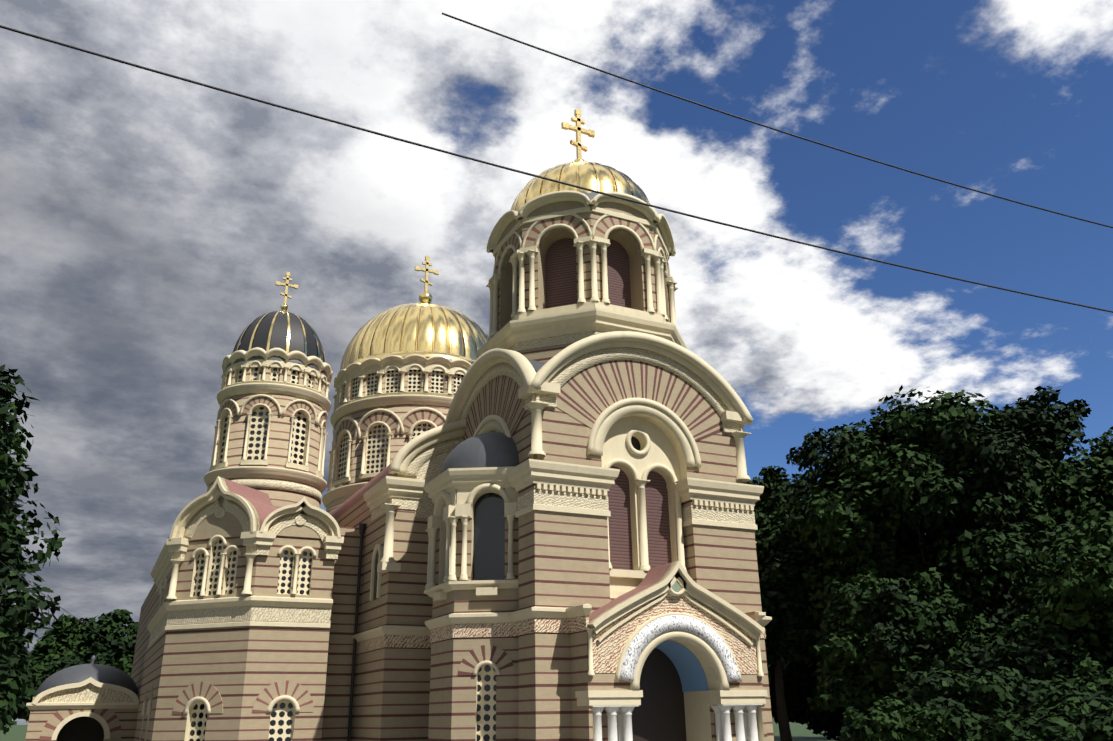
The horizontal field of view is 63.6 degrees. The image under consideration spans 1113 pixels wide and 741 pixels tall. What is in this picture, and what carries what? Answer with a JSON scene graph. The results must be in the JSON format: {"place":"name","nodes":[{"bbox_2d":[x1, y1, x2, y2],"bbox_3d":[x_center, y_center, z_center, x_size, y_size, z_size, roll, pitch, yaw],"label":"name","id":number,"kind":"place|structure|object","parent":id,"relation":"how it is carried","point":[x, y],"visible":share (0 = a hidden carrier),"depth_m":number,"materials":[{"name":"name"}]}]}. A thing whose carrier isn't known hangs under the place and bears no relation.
{"place":"outdoors","nodes":[
{"label":"outdoors","id":0,"kind":"place"},
{"bbox_2d":[0,717,836,740],"bbox_3d":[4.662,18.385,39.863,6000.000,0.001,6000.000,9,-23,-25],"label":"ground","id":1,"kind":"structure","parent":0,"point":[800,732],"depth_m":170.32,"materials":[{"name":"plant"}]},
{"bbox_2d":[16,609,138,721],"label":"tree","id":2,"kind":"object","parent":1,"relation":"on","point":[65,641],"visible":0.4,"depth_m":95.03,"materials":[{"name":"green plant"}]},
{"bbox_2d":[9,605,32,656],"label":"tree","id":3,"kind":"object","parent":2,"relation":"attached to","point":[27,642],"visible":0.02,"depth_m":92.33,"materials":[{"name":"plant"}]},
{"bbox_2d":[25,696,139,740],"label":"wall","id":4,"kind":"structure","parent":1,"relation":"on","point":[84,728],"depth_m":61.56,"materials":[{"name":"brick"}]},
{"bbox_2d":[136,536,334,740],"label":"wall","id":5,"kind":"structure","parent":1,"relation":"on","point":[240,669],"depth_m":47.85,"materials":[{"name":"brick"}]},
{"bbox_2d":[166,553,300,599],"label":"columns","id":6,"kind":"structure","parent":5,"relation":"attached to","point":[174,577],"depth_m":49.10,"materials":[{"name":"beige stone"}]},
{"bbox_2d":[330,465,432,740],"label":"wall","id":7,"kind":"structure","parent":1,"relation":"on","point":[392,694],"depth_m":47.73,"materials":[{"name":"brick"}]},
{"bbox_2d":[352,420,465,653],"bbox_3d":[-1.181,10.311,55.146,21.200,13.500,6.600,9,-23,-25],"label":"arm decoration","id":8,"kind":"object","parent":7,"relation":"attached to","point":[422,456],"visible":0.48,"depth_m":49.52},
{"bbox_2d":[428,488,518,740],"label":"turret","id":9,"kind":"object","parent":1,"relation":"on","point":[453,706],"visible":0.44,"depth_m":41.91,"materials":[{"name":"brick"}]},
{"bbox_2d":[425,514,514,589],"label":"columns","id":10,"kind":"structure","parent":9,"relation":"attached to","point":[450,554],"depth_m":42.80,"materials":[{"name":"beige stone"}]},
{"bbox_2d":[767,624,872,740],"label":"tree","id":11,"kind":"object","parent":1,"relation":"on","point":[801,681],"depth_m":79.51,"materials":[{"name":"green plant"}]},
{"bbox_2d":[0,0,1112,724],"label":"sky","id":12,"kind":"structure","parent":0,"point":[148,218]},
{"bbox_2d":[780,385,1057,650],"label":"tree","id":13,"kind":"object","parent":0,"point":[908,469],"depth_m":65.17,"materials":[{"name":"green plant"}]},
{"bbox_2d":[966,386,1112,613],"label":"tree","id":14,"kind":"object","parent":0,"point":[1067,492],"depth_m":73.98,"materials":[{"name":"green plant"}]},
{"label":"paving","id":15,"kind":"structure","parent":0,"visible":0},
{"bbox_2d":[0,639,36,725],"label":"tree","id":16,"kind":"object","parent":15,"relation":"on","point":[23,710],"visible":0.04,"depth_m":74.20,"materials":[{"name":"green plant"}]},
{"bbox_2d":[26,655,138,739],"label":"domed roof","id":17,"kind":"structure","parent":15,"relation":"on","point":[98,692],"depth_m":61.05,"materials":[{"name":"beige stone"}]},
{"bbox_2d":[141,476,343,740],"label":"stone trim","id":18,"kind":"structure","parent":15,"relation":"on","point":[257,521],"depth_m":49.30,"materials":[{"name":"beige stone"}]},
{"bbox_2d":[131,522,365,740],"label":"block","id":19,"kind":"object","parent":15,"relation":"on","point":[340,683],"visible":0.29,"depth_m":51.35,"materials":[{"name":"brick"}]},
{"bbox_2d":[209,367,325,507],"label":"tower wall","id":20,"kind":"structure","parent":19,"relation":"on","point":[278,441],"depth_m":57.35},
{"bbox_2d":[204,347,332,503],"bbox_3d":[-19.134,4.079,60.364,7.729,9.500,7.729,9,-23,-25],"label":"drum decoration","id":21,"kind":"object","parent":20,"relation":"attached to","point":[273,407],"visible":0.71,"depth_m":57.98},
{"bbox_2d":[209,365,330,476],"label":"columns","id":22,"kind":"structure","parent":20,"relation":"attached to","point":[215,447],"depth_m":58.20,"materials":[{"name":"beige stone"}]},
{"bbox_2d":[220,367,321,464],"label":"windows","id":23,"kind":"structure","parent":20,"relation":"in","point":[258,435],"depth_m":57.77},
{"bbox_2d":[226,272,326,375],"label":"dome with cross","id":24,"kind":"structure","parent":20,"relation":"on","point":[286,331],"depth_m":60.44,"materials":[{"name":"black metal"}]},
{"bbox_2d":[327,351,470,513],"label":"tower drum wall","id":25,"kind":"structure","parent":19,"relation":"on","point":[399,441],"depth_m":73.66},
{"bbox_2d":[327,371,454,487],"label":"columns","id":26,"kind":"structure","parent":25,"relation":"attached to","point":[361,379],"depth_m":74.36,"materials":[{"name":"beige stone"}]},
{"bbox_2d":[322,354,471,511],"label":"cornice molding","id":27,"kind":"object","parent":25,"relation":"attached to","point":[393,422],"visible":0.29,"depth_m":73.99,"materials":[{"name":"beige stone"}]},
{"bbox_2d":[338,369,463,479],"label":"windows","id":28,"kind":"structure","parent":25,"relation":"in","point":[377,449],"depth_m":74.40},
{"bbox_2d":[340,256,487,369],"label":"dome with cross","id":29,"kind":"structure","parent":25,"relation":"on","point":[414,328],"depth_m":77.27,"materials":[{"name":"gold metal"}]},
{"bbox_2d":[423,466,518,740],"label":"stone trim","id":30,"kind":"structure","parent":15,"relation":"on","point":[453,487],"depth_m":41.81,"materials":[{"name":"beige stone"}]},
{"bbox_2d":[440,432,518,473],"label":"turret dome","id":31,"kind":"structure","parent":30,"relation":"on","point":[494,449],"depth_m":44.62,"materials":[{"name":"grey metal"}]},
{"bbox_2d":[488,370,536,463],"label":"wall","id":32,"kind":"structure","parent":15,"relation":"on","point":[519,436],"depth_m":44.49,"materials":[{"name":"brick"}]},
{"bbox_2d":[528,359,545,371],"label":"roof","id":33,"kind":"structure","parent":15,"relation":"on","point":[537,366],"depth_m":46.26,"materials":[{"name":"grey metal"}]},
{"bbox_2d":[487,190,675,330],"bbox_3d":[1.594,-4.973,54.586,10.900,7.950,10.900,9,-23,-25],"label":"belfry decoration","id":34,"kind":"object","parent":33,"relation":"on","point":[546,213],"visible":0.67,"depth_m":51.17},
{"bbox_2d":[511,109,649,210],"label":"dome with cross","id":35,"kind":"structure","parent":34,"relation":"on","point":[579,171],"depth_m":53.15,"materials":[{"name":"metal"}]},
{"bbox_2d":[526,407,741,740],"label":"tower","id":36,"kind":"structure","parent":15,"relation":"on","point":[565,436],"depth_m":45.07,"materials":[{"name":"brick"}]},
{"bbox_2d":[477,308,687,362],"bbox_3d":[1.690,1.118,52.248,11.740,4.800,11.740,9,-23,-25],"label":"tower base","id":37,"kind":"object","parent":36,"relation":"on","point":[545,338],"visible":0.23,"depth_m":48.03,"materials":[{"name":"beige stone"}]},
{"bbox_2d":[486,239,677,340],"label":"columns","id":38,"kind":"structure","parent":37,"relation":"on","point":[492,284],"depth_m":50.16,"materials":[{"name":"beige stone"}]},
{"bbox_2d":[495,211,669,330],"bbox_3d":[1.608,-4.109,54.255,9.900,6.800,9.900,9,-23,-25],"label":"belfry","id":39,"kind":"object","parent":37,"relation":"on","point":[556,269],"visible":0.38,"depth_m":51.16,"materials":[{"name":"brick"}]},
{"bbox_2d":[445,331,753,597],"bbox_3d":[1.783,6.546,50.148,13.320,13.560,13.287,9,-23,-25],"label":"tower decoration","id":40,"kind":"object","parent":36,"relation":"attached to","point":[600,384],"visible":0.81,"depth_m":46.59},
{"bbox_2d":[523,401,750,572],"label":"columns","id":41,"kind":"structure","parent":36,"relation":"attached to","point":[536,408],"depth_m":44.56,"materials":[{"name":"beige stone"}]},
{"bbox_2d":[506,459,773,740],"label":"tower pilasters","id":42,"kind":"object","parent":36,"relation":"attached to","point":[563,513],"visible":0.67,"depth_m":41.88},
{"bbox_2d":[509,604,771,637],"bbox_3d":[2.385,13.544,46.413,13.200,1.100,14.220,9,-23,-25],"label":"frieze","id":43,"kind":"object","parent":36,"relation":"attached to","point":[550,619],"visible":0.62,"depth_m":39.72,"materials":[{"name":"beige stone"}]},
{"bbox_2d":[569,562,767,740],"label":"porch","id":44,"kind":"object","parent":15,"relation":"on","point":[581,679],"visible":0.23,"depth_m":40.30,"materials":[{"name":"brick"}]},
{"bbox_2d":[632,641,707,740],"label":"porch vault","id":45,"kind":"object","parent":44,"relation":"attached to","point":[653,716],"visible":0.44,"depth_m":42.14,"materials":[{"name":"blue paint"}]},
{"bbox_2d":[575,560,767,705],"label":"portal gable","id":46,"kind":"structure","parent":44,"relation":"attached to","point":[630,634],"depth_m":40.57,"materials":[{"name":"beige stone"}]},
{"bbox_2d":[584,628,763,740],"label":"porch columns","id":47,"kind":"structure","parent":44,"relation":"attached to","point":[619,717],"depth_m":40.22,"materials":[{"name":"white stone"}]},
{"bbox_2d":[742,466,842,740],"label":"tree","id":48,"kind":"object","parent":15,"relation":"on","point":[791,627],"depth_m":72.13,"materials":[{"name":"green plant"}]},
{"bbox_2d":[807,567,973,713],"bbox_3d":[21.011,18.187,55.918,9.782,11.472,11.331,9,-23,-25],"label":"tree","id":49,"kind":"object","parent":15,"relation":"on","point":[866,652],"depth_m":54.37,"materials":[{"name":"green plant"}]},
{"bbox_2d":[838,694,995,740],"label":"bush","id":50,"kind":"object","parent":15,"relation":"on","point":[939,717],"visible":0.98,"depth_m":34.62,"materials":[{"name":"green plant"}]},
{"bbox_2d":[901,665,1046,717],"bbox_3d":[19.488,16.421,41.923,6.904,4.951,6.863,9,-23,-25],"label":"bush","id":51,"kind":"object","parent":15,"relation":"on","point":[989,691],"visible":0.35,"depth_m":40.38,"materials":[{"name":"green plant"}]},
{"bbox_2d":[978,680,1112,740],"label":"bush","id":52,"kind":"object","parent":15,"relation":"on","point":[1055,714],"visible":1,"depth_m":29.85,"materials":[{"name":"green plant"}]},
{"bbox_2d":[1074,665,1112,697],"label":"tree","id":53,"kind":"object","parent":15,"relation":"on","point":[1102,680],"visible":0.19,"depth_m":36.55,"materials":[{"name":"green plant"}]},
{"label":"tree trunk and branches","id":54,"kind":"object","parent":15,"relation":"on","visible":0},
{"bbox_2d":[996,500,1112,663],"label":"tree","id":55,"kind":"object","parent":54,"relation":"attached to","point":[1084,583],"visible":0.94,"depth_m":46.55,"materials":[{"name":"plant"}]},
{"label":"tree trunk and branches","id":56,"kind":"object","parent":15,"relation":"on","visible":0},
{"bbox_2d":[944,584,1049,653],"bbox_3d":[30.740,19.706,61.440,13.146,10.679,12.381,5,-22,-14],"label":"tree","id":57,"kind":"object","parent":56,"relation":"attached to","point":[984,625],"visible":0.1,"depth_m":60.45,"materials":[{"name":"plant"}]},
{"bbox_3d":[25.149,17.586,46.711,2.998,6.004,4.672,9,-23,-25],"label":"tree trunk and branches","id":58,"kind":"object","parent":15,"relation":"on","visible":0},
{"bbox_2d":[931,609,1112,691],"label":"tree","id":59,"kind":"object","parent":58,"relation":"attached to","point":[1026,651],"visible":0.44,"depth_m":45.61,"materials":[{"name":"plant"}]},
{"bbox_3d":[-17.119,6.114,20.879,3.581,10.024,4.947,9,-23,-25],"label":"tree trunk and branches","id":60,"kind":"object","parent":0,"visible":0},
{"bbox_2d":[0,364,39,550],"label":"tree","id":61,"kind":"object","parent":60,"relation":"attached to","point":[11,438],"visible":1,"depth_m":24.48,"materials":[{"name":"plant"}]},
{"bbox_3d":[-21.491,8.418,28.418,5.815,11.235,4.768,9,-23,-25],"label":"tree trunk and branches","id":62,"kind":"object","parent":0,"visible":0},
{"bbox_2d":[0,457,65,692],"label":"tree","id":63,"kind":"object","parent":62,"relation":"attached to","point":[19,617],"visible":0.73,"depth_m":29.86,"materials":[{"name":"plant"}]},
{"bbox_3d":[-19.440,10.337,25.229,3.886,5.399,4.593,9,-23,-25],"label":"tree trunk and branches","id":64,"kind":"object","parent":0,"visible":0},
{"bbox_2d":[0,621,41,734],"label":"tree","id":65,"kind":"object","parent":64,"relation":"attached to","point":[18,687],"visible":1,"depth_m":27.32,"materials":[{"name":"plant"}]}
]}

